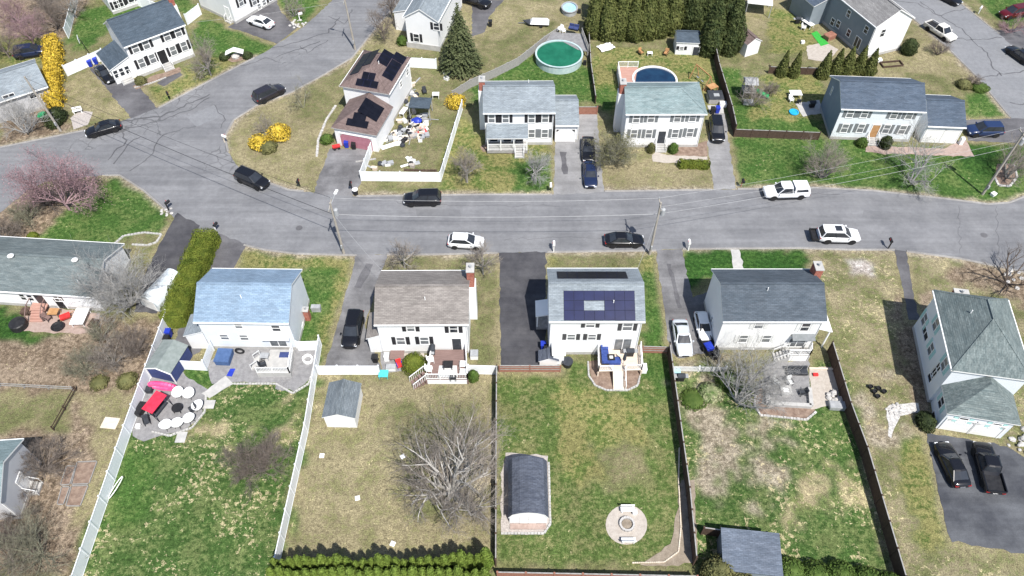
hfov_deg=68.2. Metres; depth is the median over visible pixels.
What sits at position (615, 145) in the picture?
bare tree
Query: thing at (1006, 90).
side road
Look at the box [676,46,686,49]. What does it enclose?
window
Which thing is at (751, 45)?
garden shed
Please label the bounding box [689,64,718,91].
swing set
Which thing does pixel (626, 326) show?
window
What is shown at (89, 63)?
wheelie bin
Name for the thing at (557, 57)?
round pool
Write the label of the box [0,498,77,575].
bare shrub
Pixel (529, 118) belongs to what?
window
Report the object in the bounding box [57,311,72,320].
wheelbarrow
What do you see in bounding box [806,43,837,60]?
patio
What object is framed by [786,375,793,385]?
patio chair
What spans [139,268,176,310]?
fabric shelter
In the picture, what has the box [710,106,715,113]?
wheelie bin
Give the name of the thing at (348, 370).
vinyl fence
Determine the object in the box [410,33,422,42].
window
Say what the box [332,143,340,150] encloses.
hand cart
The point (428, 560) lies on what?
arborvitae
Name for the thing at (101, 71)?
sedan
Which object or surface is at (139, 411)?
patio chair
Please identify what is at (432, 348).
barbecue grill
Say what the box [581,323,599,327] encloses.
window
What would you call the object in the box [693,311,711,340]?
off roader
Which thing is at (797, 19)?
barbecue grill
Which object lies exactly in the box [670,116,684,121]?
window
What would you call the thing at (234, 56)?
garden well
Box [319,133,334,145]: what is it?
round shrub
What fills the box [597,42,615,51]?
white sheet
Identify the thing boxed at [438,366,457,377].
rug
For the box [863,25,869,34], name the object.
window
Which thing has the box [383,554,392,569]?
arborvitae
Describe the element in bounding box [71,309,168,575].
vinyl fence
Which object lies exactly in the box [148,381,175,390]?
pool float
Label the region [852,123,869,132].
window
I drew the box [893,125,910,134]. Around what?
window
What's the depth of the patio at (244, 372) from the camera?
80.54 m
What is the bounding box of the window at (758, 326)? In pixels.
[749,323,768,328]
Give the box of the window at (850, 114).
[842,110,857,117]
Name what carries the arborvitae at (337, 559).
on the ground
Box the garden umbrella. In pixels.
[37,111,46,117]
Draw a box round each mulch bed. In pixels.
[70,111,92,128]
[133,67,180,88]
[228,53,244,61]
[480,144,524,154]
[589,360,639,390]
[673,141,707,156]
[756,388,814,418]
[866,140,973,156]
[996,163,1014,184]
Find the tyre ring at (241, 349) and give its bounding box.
[234,348,244,353]
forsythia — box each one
[247,133,269,151]
[265,123,290,141]
[444,92,465,109]
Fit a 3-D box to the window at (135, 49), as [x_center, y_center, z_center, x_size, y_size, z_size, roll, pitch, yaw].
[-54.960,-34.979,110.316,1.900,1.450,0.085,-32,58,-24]
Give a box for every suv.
[233,165,269,190]
[251,83,285,103]
[340,309,364,348]
[403,188,441,207]
[708,114,726,142]
[809,224,860,244]
[965,120,1004,137]
[998,2,1023,19]
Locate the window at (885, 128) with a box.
[879,124,894,133]
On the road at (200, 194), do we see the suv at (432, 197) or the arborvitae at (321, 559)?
the suv at (432, 197)
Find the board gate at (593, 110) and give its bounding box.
[579,106,597,114]
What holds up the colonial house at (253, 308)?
on the ground
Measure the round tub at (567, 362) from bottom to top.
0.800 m
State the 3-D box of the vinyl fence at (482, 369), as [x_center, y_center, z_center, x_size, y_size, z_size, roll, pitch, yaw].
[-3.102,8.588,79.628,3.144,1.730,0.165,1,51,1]
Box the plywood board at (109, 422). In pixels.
[100,417,120,428]
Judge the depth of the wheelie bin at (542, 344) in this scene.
81.58 m
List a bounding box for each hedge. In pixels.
[38,33,67,108]
[158,227,220,328]
[677,158,710,170]
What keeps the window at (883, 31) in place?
in the colonial house at (874, 25)
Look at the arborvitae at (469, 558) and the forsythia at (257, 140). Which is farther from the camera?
the forsythia at (257, 140)
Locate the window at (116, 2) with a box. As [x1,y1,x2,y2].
[113,0,126,7]
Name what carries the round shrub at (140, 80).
on the mulch bed at (153, 78)
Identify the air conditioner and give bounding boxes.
[470,349,477,359]
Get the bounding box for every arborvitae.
[265,566,274,575]
[269,557,279,568]
[274,565,284,575]
[278,559,286,568]
[283,568,293,575]
[285,556,295,570]
[292,570,301,575]
[293,554,303,569]
[300,568,310,575]
[301,554,312,569]
[310,568,317,575]
[311,557,316,568]
[316,553,328,568]
[318,567,328,575]
[326,556,331,566]
[327,567,336,575]
[332,553,343,568]
[337,565,345,575]
[343,556,352,567]
[344,566,357,575]
[352,560,360,569]
[356,569,364,575]
[359,557,368,570]
[363,567,373,575]
[367,557,375,569]
[373,553,385,569]
[373,566,382,575]
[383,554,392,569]
[383,568,389,575]
[389,565,400,575]
[391,556,401,569]
[400,559,408,569]
[400,567,407,575]
[407,565,418,575]
[408,556,416,567]
[415,557,425,567]
[417,567,425,575]
[424,554,432,567]
[425,566,435,575]
[433,557,439,569]
[434,566,444,575]
[439,554,450,570]
[444,567,452,575]
[448,552,457,569]
[452,565,463,575]
[455,549,467,570]
[462,570,470,575]
[465,552,474,572]
[471,568,479,575]
[474,553,482,570]
[479,567,491,575]
[480,546,493,570]
[775,50,789,78]
[788,50,801,78]
[814,50,832,80]
[830,48,844,75]
[841,46,856,75]
[852,45,868,75]
[862,47,879,76]
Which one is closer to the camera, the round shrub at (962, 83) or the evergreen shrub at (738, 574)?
the evergreen shrub at (738, 574)
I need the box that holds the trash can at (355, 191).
[352,187,357,195]
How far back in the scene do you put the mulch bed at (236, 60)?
116.40 m
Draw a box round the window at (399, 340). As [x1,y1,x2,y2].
[391,337,409,344]
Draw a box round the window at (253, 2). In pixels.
[249,0,258,6]
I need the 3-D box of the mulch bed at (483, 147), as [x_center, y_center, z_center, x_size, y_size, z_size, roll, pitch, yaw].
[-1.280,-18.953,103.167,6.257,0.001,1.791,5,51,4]
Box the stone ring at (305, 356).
[302,354,312,363]
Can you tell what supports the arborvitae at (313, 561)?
on the ground
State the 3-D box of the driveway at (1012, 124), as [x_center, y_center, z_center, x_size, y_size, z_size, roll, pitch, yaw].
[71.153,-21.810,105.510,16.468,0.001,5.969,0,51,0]
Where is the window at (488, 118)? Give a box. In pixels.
[485,115,498,122]
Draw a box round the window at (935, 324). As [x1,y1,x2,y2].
[931,314,939,334]
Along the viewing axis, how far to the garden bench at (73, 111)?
107.77 m
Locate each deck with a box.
[250,344,294,377]
[409,344,468,388]
[546,28,588,57]
[597,341,642,389]
[616,61,638,84]
[772,343,812,362]
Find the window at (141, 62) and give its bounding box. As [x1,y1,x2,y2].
[134,56,149,69]
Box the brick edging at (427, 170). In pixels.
[404,169,436,171]
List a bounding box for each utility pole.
[24,76,61,131]
[328,189,344,253]
[343,0,355,49]
[648,197,665,254]
[981,127,1023,194]
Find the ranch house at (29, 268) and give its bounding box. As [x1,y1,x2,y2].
[0,236,130,310]
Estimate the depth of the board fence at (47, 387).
78.75 m
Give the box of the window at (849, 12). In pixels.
[845,9,851,18]
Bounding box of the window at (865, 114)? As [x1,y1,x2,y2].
[856,111,872,117]
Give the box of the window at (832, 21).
[829,17,835,26]
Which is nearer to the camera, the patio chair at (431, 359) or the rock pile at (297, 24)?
the patio chair at (431, 359)
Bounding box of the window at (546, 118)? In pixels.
[538,114,551,122]
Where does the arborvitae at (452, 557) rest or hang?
on the ground
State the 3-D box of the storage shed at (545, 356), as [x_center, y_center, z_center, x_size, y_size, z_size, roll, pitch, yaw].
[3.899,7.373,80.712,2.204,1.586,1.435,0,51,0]
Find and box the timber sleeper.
[809,367,832,369]
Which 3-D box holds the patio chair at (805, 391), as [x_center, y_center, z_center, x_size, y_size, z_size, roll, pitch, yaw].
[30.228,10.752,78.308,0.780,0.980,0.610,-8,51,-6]
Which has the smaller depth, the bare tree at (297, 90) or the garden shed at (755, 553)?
the garden shed at (755, 553)
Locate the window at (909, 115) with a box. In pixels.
[901,113,917,119]
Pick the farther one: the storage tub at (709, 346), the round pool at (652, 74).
the round pool at (652, 74)
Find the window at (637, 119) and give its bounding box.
[629,116,643,122]
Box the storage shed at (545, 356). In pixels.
[538,347,558,364]
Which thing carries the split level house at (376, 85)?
on the ground
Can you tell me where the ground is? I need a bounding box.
[0,0,1023,575]
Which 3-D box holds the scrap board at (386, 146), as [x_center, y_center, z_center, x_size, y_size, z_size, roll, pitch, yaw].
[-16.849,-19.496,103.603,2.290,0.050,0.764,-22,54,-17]
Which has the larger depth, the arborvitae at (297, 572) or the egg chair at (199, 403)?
the egg chair at (199, 403)
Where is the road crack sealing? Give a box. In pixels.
[25,0,1023,253]
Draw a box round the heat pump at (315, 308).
[310,304,321,311]
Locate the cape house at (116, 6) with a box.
[102,0,154,14]
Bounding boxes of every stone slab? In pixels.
[175,432,187,442]
[203,400,215,408]
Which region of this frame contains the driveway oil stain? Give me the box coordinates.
[354,152,681,307]
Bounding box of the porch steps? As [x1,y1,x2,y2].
[24,298,48,321]
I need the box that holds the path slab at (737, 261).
[731,250,743,268]
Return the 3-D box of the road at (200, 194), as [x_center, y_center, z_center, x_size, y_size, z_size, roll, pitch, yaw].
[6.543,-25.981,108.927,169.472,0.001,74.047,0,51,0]
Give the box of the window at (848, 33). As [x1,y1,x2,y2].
[846,28,851,37]
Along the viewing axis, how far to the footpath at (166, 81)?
113.18 m
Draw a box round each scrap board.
[381,142,395,149]
[416,113,428,122]
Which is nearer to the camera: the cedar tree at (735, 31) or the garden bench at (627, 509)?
the garden bench at (627, 509)
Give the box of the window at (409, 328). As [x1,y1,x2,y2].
[402,326,419,331]
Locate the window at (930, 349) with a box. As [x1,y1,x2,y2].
[926,337,935,359]
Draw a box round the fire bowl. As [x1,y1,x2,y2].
[50,321,63,330]
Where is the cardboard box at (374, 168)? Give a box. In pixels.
[371,166,377,170]
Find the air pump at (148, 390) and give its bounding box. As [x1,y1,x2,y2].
[144,386,153,393]
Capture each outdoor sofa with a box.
[568,23,578,30]
[600,345,620,364]
[785,365,807,375]
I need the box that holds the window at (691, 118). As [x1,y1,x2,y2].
[685,115,699,121]
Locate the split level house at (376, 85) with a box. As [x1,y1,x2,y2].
[331,49,411,151]
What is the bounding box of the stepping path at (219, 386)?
[202,376,232,397]
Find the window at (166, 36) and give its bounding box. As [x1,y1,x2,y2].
[160,32,172,42]
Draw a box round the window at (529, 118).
[525,114,538,122]
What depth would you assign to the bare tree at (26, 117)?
103.44 m
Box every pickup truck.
[462,0,491,9]
[762,180,810,200]
[923,19,957,41]
[970,441,1007,494]
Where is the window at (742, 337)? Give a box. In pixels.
[733,335,753,342]
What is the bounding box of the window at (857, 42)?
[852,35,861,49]
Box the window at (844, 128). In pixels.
[836,124,852,132]
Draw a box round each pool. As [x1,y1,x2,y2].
[535,40,586,73]
[561,1,580,16]
[632,66,677,81]
[789,109,798,114]
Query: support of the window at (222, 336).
in the colonial house at (253, 308)
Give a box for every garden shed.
[144,339,192,383]
[322,379,362,427]
[508,456,548,529]
[673,30,699,54]
[717,527,782,575]
[739,26,761,56]
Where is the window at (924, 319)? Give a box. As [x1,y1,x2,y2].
[920,308,928,329]
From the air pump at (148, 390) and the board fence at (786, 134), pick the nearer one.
the air pump at (148, 390)
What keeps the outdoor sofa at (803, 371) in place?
on the patio at (804, 399)
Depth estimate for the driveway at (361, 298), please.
85.92 m
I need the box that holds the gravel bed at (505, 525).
[500,453,549,534]
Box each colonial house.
[96,0,194,84]
[183,268,310,348]
[199,0,276,23]
[366,263,477,352]
[478,76,578,157]
[535,268,645,364]
[613,78,707,152]
[704,261,832,349]
[789,0,914,57]
[820,75,966,145]
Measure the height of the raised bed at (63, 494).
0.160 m
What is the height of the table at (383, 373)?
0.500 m
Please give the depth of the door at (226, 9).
121.93 m
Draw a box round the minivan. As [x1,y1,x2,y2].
[12,43,42,59]
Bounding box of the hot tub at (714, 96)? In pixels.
[706,90,723,103]
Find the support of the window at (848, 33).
in the colonial house at (874, 25)
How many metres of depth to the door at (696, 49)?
116.54 m
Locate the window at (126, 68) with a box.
[123,65,131,74]
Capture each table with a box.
[8,316,28,332]
[47,308,61,317]
[69,308,88,326]
[171,403,182,412]
[259,352,269,360]
[378,370,388,378]
[390,350,403,359]
[399,107,407,116]
[432,92,438,98]
[443,360,452,370]
[607,354,614,359]
[780,385,792,395]
[788,90,802,98]
[802,19,814,29]
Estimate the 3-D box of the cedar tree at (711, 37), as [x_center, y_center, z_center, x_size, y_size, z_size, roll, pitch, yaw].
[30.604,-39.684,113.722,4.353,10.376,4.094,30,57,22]
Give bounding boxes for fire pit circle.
[606,506,646,544]
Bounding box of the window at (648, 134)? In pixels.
[641,129,656,138]
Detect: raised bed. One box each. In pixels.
[57,486,69,504]
[60,465,74,485]
[66,485,88,506]
[71,461,97,484]
[879,60,903,67]
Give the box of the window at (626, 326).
[617,323,637,330]
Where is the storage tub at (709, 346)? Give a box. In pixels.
[703,341,713,351]
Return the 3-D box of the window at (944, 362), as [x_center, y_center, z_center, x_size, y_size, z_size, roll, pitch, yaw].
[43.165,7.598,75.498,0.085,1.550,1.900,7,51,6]
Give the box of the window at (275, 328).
[270,325,281,331]
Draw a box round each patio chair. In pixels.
[40,312,52,321]
[134,401,145,417]
[141,414,150,426]
[188,402,196,411]
[257,360,266,366]
[395,358,402,369]
[422,86,426,94]
[424,364,432,373]
[426,355,433,361]
[460,359,466,366]
[460,367,466,373]
[560,25,565,33]
[638,47,643,55]
[663,48,668,56]
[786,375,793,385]
[788,94,793,101]
[798,386,809,396]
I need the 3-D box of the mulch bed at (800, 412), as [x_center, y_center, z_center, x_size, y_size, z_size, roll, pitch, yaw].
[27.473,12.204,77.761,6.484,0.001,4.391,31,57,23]
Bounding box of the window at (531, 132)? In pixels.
[528,129,537,137]
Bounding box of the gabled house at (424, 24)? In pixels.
[393,0,461,51]
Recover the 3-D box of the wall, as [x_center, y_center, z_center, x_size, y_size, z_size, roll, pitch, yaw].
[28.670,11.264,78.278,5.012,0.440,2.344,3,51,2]
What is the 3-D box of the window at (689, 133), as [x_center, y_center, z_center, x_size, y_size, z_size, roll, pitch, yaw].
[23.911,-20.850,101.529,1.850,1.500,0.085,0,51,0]
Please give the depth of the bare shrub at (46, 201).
95.37 m
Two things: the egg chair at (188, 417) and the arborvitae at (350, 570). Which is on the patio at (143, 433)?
the egg chair at (188, 417)
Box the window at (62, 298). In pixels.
[52,296,65,301]
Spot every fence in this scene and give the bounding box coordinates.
[0,383,73,390]
[50,386,76,430]
[61,48,100,75]
[63,0,76,38]
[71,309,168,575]
[136,0,154,6]
[180,360,207,370]
[184,3,201,24]
[273,335,321,559]
[295,340,320,350]
[315,365,379,374]
[359,99,462,181]
[407,56,436,68]
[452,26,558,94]
[467,364,495,374]
[495,364,496,566]
[496,571,698,575]
[499,365,560,371]
[588,33,596,103]
[642,346,667,352]
[667,343,697,564]
[674,365,726,371]
[700,526,780,536]
[713,49,737,134]
[733,128,820,139]
[768,66,816,74]
[827,341,907,575]
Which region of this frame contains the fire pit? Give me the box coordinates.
[619,516,634,531]
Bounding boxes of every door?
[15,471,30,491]
[32,295,50,305]
[51,298,68,308]
[156,48,169,64]
[223,6,231,19]
[331,418,349,427]
[451,338,462,349]
[520,516,536,522]
[613,338,632,349]
[657,130,666,142]
[691,46,699,54]
[867,124,881,136]
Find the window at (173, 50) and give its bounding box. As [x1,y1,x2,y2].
[165,44,180,56]
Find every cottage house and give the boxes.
[0,59,48,122]
[0,438,42,519]
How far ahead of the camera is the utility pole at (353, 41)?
114.88 m
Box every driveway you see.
[90,68,155,117]
[134,213,199,312]
[175,234,245,354]
[228,1,296,43]
[314,148,366,196]
[325,254,386,369]
[471,0,503,35]
[499,251,558,364]
[553,114,603,194]
[656,249,706,357]
[707,113,735,190]
[927,433,1023,552]
[966,118,1023,142]
[997,26,1023,47]
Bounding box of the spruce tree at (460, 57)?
[437,3,483,80]
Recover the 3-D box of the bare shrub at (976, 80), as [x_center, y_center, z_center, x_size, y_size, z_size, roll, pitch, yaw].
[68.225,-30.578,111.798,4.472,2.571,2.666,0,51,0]
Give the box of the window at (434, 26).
[430,22,442,30]
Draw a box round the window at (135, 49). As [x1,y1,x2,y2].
[128,43,141,53]
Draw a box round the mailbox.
[887,237,892,248]
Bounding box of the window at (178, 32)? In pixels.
[171,27,184,37]
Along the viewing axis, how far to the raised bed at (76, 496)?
71.64 m
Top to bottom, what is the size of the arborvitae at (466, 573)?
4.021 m
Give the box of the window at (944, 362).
[939,352,949,375]
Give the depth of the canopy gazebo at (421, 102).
105.84 m
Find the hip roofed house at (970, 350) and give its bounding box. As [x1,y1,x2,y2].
[912,288,1023,437]
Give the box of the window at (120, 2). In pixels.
[109,0,122,9]
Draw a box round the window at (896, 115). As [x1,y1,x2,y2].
[886,112,901,118]
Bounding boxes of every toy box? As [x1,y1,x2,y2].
[383,352,389,361]
[385,364,395,370]
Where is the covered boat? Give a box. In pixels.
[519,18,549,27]
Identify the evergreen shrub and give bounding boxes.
[699,553,734,575]
[732,572,751,575]
[782,556,806,575]
[802,558,831,575]
[824,558,857,575]
[853,564,879,575]
[879,570,899,575]
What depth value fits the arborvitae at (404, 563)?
64.78 m
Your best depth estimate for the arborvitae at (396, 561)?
64.43 m
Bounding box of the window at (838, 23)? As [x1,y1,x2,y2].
[835,20,840,28]
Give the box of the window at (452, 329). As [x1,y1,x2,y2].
[444,326,462,333]
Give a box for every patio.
[24,306,99,333]
[132,372,207,440]
[208,349,315,390]
[380,352,401,371]
[707,105,723,113]
[762,361,809,404]
[796,100,820,116]
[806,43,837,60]
[886,403,919,437]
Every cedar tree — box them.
[583,0,602,39]
[587,0,604,10]
[597,0,616,42]
[613,0,631,42]
[623,0,643,43]
[638,0,658,42]
[653,0,670,39]
[666,0,684,37]
[681,0,706,30]
[698,0,726,58]
[700,0,715,29]
[719,0,747,57]
[723,0,735,23]
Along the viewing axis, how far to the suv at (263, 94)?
109.06 m
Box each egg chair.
[158,419,171,431]
[170,417,182,428]
[171,386,182,398]
[182,387,193,399]
[182,412,194,424]
[191,399,202,409]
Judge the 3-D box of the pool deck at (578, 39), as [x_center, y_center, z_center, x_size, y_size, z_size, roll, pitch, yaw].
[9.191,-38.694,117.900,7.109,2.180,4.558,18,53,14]
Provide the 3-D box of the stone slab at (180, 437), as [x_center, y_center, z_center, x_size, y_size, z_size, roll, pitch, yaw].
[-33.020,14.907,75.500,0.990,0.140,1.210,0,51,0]
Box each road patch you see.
[187,105,222,125]
[416,209,461,217]
[862,210,901,220]
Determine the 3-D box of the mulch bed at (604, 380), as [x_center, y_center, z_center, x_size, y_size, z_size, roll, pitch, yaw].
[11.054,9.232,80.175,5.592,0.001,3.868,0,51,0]
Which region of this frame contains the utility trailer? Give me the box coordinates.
[699,335,719,361]
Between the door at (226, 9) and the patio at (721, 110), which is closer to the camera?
the patio at (721, 110)
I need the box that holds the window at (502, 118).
[499,114,512,122]
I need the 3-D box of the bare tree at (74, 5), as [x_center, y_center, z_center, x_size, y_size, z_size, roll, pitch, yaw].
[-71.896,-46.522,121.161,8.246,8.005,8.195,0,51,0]
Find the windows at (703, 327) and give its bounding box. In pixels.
[695,312,710,331]
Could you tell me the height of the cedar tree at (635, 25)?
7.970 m
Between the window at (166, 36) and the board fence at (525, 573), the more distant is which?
the window at (166, 36)
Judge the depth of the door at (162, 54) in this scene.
113.68 m
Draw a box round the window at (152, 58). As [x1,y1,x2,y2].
[144,52,159,64]
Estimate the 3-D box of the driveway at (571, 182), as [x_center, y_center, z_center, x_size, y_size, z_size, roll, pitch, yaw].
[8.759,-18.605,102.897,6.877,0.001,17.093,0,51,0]
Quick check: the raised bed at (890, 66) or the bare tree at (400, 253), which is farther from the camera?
the raised bed at (890, 66)
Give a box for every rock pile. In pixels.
[160,208,172,215]
[275,379,289,390]
[288,19,306,27]
[826,388,842,400]
[885,402,902,417]
[1004,267,1022,289]
[1007,426,1023,450]
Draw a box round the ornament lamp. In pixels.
[958,137,965,144]
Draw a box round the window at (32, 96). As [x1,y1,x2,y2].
[28,93,36,98]
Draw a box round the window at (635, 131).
[627,129,641,138]
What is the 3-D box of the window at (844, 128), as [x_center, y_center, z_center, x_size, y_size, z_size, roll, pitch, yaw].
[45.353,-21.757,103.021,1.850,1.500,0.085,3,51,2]
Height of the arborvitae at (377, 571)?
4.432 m
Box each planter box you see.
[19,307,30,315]
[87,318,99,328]
[823,31,836,40]
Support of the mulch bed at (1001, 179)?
on the ground
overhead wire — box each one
[26,78,330,197]
[32,88,331,213]
[190,1,342,22]
[339,214,644,216]
[343,198,651,201]
[662,141,1011,206]
[663,128,1019,197]
[666,147,1011,212]
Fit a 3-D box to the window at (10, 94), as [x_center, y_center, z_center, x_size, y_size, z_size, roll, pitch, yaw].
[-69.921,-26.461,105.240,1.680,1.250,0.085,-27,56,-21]
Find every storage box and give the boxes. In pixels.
[642,363,646,373]
[719,101,726,107]
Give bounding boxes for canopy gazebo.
[408,97,432,120]
[745,0,772,17]
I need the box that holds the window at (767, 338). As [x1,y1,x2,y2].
[756,335,776,342]
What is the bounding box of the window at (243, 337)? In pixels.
[238,334,249,340]
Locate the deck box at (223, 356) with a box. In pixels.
[213,348,233,365]
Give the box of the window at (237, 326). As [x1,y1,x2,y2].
[233,324,243,328]
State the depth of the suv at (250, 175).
97.70 m
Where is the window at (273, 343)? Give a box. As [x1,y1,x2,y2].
[269,341,288,346]
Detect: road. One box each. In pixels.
[0,0,1023,270]
[893,0,1023,118]
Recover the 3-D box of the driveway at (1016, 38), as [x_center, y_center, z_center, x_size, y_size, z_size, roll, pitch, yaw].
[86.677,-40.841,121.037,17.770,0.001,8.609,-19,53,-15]
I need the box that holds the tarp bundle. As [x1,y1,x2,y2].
[411,117,421,122]
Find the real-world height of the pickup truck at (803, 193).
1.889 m
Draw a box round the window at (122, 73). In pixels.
[118,67,125,76]
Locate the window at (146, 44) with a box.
[139,39,153,50]
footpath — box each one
[158,72,181,85]
[652,152,707,162]
[895,250,919,319]
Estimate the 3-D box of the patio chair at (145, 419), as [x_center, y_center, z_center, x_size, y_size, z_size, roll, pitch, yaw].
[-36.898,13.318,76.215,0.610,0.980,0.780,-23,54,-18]
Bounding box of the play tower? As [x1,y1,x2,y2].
[740,77,768,104]
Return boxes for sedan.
[84,119,121,137]
[93,64,114,83]
[246,15,274,29]
[580,136,596,161]
[582,161,598,187]
[604,231,643,248]
[671,319,693,356]
[934,441,971,487]
[943,0,962,5]
[1004,45,1023,63]
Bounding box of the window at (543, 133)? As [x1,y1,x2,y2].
[538,129,551,137]
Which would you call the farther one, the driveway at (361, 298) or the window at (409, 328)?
the driveway at (361, 298)
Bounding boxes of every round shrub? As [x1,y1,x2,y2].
[26,232,38,237]
[42,106,67,129]
[88,374,109,392]
[114,371,137,390]
[134,76,146,85]
[219,52,229,61]
[242,51,252,59]
[258,140,277,154]
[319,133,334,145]
[396,35,407,45]
[402,351,427,376]
[468,369,479,383]
[647,142,655,153]
[668,142,678,154]
[679,386,707,411]
[714,369,738,391]
[855,137,868,148]
[878,135,893,149]
[900,38,919,56]
[914,410,936,433]
[954,78,972,90]
[971,82,990,92]
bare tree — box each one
[0,0,45,28]
[0,24,21,60]
[0,74,57,138]
[0,145,107,217]
[1,9,52,43]
[20,0,46,7]
[28,0,67,38]
[40,0,88,21]
[56,243,170,332]
[182,29,222,83]
[284,73,315,111]
[364,0,397,40]
[374,0,399,18]
[379,389,519,540]
[381,236,421,269]
[446,146,483,182]
[460,233,503,276]
[520,148,553,185]
[582,128,644,169]
[699,323,809,425]
[796,133,853,178]
[880,114,954,201]
[962,243,1023,301]
[996,129,1023,187]
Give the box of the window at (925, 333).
[921,324,928,342]
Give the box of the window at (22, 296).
[17,294,27,300]
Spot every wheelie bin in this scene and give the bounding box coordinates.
[86,59,92,66]
[92,56,98,64]
[162,334,170,339]
[164,328,173,336]
[343,140,348,147]
[351,142,355,148]
[371,353,378,362]
[540,341,545,348]
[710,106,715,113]
[711,350,719,359]
[715,105,720,112]
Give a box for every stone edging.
[114,232,161,245]
[134,77,165,87]
[152,395,206,436]
[233,369,312,393]
[316,105,336,156]
[501,462,550,534]
[587,361,640,390]
[632,447,681,563]
[753,392,816,420]
[994,165,1017,186]
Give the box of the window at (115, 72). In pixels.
[112,69,119,78]
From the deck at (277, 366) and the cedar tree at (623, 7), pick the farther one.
the cedar tree at (623, 7)
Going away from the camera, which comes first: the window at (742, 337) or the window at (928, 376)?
the window at (928, 376)
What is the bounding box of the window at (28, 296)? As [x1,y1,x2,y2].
[25,294,35,301]
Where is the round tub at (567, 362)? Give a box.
[562,356,572,368]
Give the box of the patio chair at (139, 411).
[134,401,145,417]
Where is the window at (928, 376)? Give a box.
[927,365,937,384]
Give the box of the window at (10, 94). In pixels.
[1,92,16,103]
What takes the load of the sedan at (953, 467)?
on the driveway at (975, 514)
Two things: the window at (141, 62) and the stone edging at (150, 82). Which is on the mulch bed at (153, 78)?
the stone edging at (150, 82)
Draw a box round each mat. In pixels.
[226,369,234,376]
[279,352,288,357]
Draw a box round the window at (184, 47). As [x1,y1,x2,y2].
[177,40,190,51]
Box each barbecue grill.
[429,344,434,354]
[623,348,637,356]
[675,373,688,381]
[794,17,802,22]
[807,100,818,107]
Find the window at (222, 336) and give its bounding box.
[218,334,229,339]
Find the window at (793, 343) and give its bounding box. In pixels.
[786,337,805,346]
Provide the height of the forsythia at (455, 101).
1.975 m
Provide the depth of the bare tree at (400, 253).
87.66 m
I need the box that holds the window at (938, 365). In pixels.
[930,361,941,379]
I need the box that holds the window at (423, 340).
[415,337,433,344]
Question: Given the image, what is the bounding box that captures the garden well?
[225,47,243,59]
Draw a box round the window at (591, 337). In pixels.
[583,334,600,340]
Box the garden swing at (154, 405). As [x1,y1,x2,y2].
[142,390,172,421]
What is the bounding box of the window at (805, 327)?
[794,323,815,331]
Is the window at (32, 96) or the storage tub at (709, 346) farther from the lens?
the window at (32, 96)
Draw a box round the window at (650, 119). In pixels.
[644,116,658,122]
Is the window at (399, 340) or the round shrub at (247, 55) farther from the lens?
the round shrub at (247, 55)
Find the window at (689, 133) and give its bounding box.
[682,128,697,136]
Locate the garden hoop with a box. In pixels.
[108,476,122,498]
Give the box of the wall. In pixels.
[765,386,813,408]
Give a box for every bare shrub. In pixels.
[0,217,28,236]
[0,481,42,529]
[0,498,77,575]
[0,510,50,575]
[4,197,42,232]
[15,430,81,496]
[27,187,64,218]
[56,341,115,383]
[75,329,137,374]
[76,315,126,348]
[103,323,152,360]
[211,423,293,504]
[248,112,275,133]
[282,0,304,19]
[736,71,776,116]
[764,80,781,94]
[927,39,951,54]
[965,74,984,84]
[996,12,1023,34]
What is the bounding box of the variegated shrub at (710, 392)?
[697,381,724,403]
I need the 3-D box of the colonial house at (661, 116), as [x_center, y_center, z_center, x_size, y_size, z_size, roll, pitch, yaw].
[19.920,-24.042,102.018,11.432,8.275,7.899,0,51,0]
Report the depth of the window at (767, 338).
80.61 m
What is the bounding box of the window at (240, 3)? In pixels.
[235,0,245,7]
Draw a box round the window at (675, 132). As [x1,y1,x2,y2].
[667,129,682,137]
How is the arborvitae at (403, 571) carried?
on the ground
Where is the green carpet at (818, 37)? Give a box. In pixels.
[811,31,828,45]
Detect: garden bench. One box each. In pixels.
[71,106,81,113]
[621,504,634,512]
[621,538,636,543]
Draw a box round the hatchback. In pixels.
[447,232,484,250]
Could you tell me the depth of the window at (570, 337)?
79.42 m
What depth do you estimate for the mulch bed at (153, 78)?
113.79 m
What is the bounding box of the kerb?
[0,1,1023,272]
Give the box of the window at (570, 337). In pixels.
[562,334,579,340]
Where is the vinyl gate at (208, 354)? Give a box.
[201,340,214,368]
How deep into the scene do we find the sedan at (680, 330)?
81.76 m
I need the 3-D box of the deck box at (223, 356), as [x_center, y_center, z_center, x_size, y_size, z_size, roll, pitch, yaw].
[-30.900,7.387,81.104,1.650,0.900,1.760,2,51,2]
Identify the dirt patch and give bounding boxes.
[640,480,697,565]
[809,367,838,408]
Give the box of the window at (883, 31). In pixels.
[878,28,886,37]

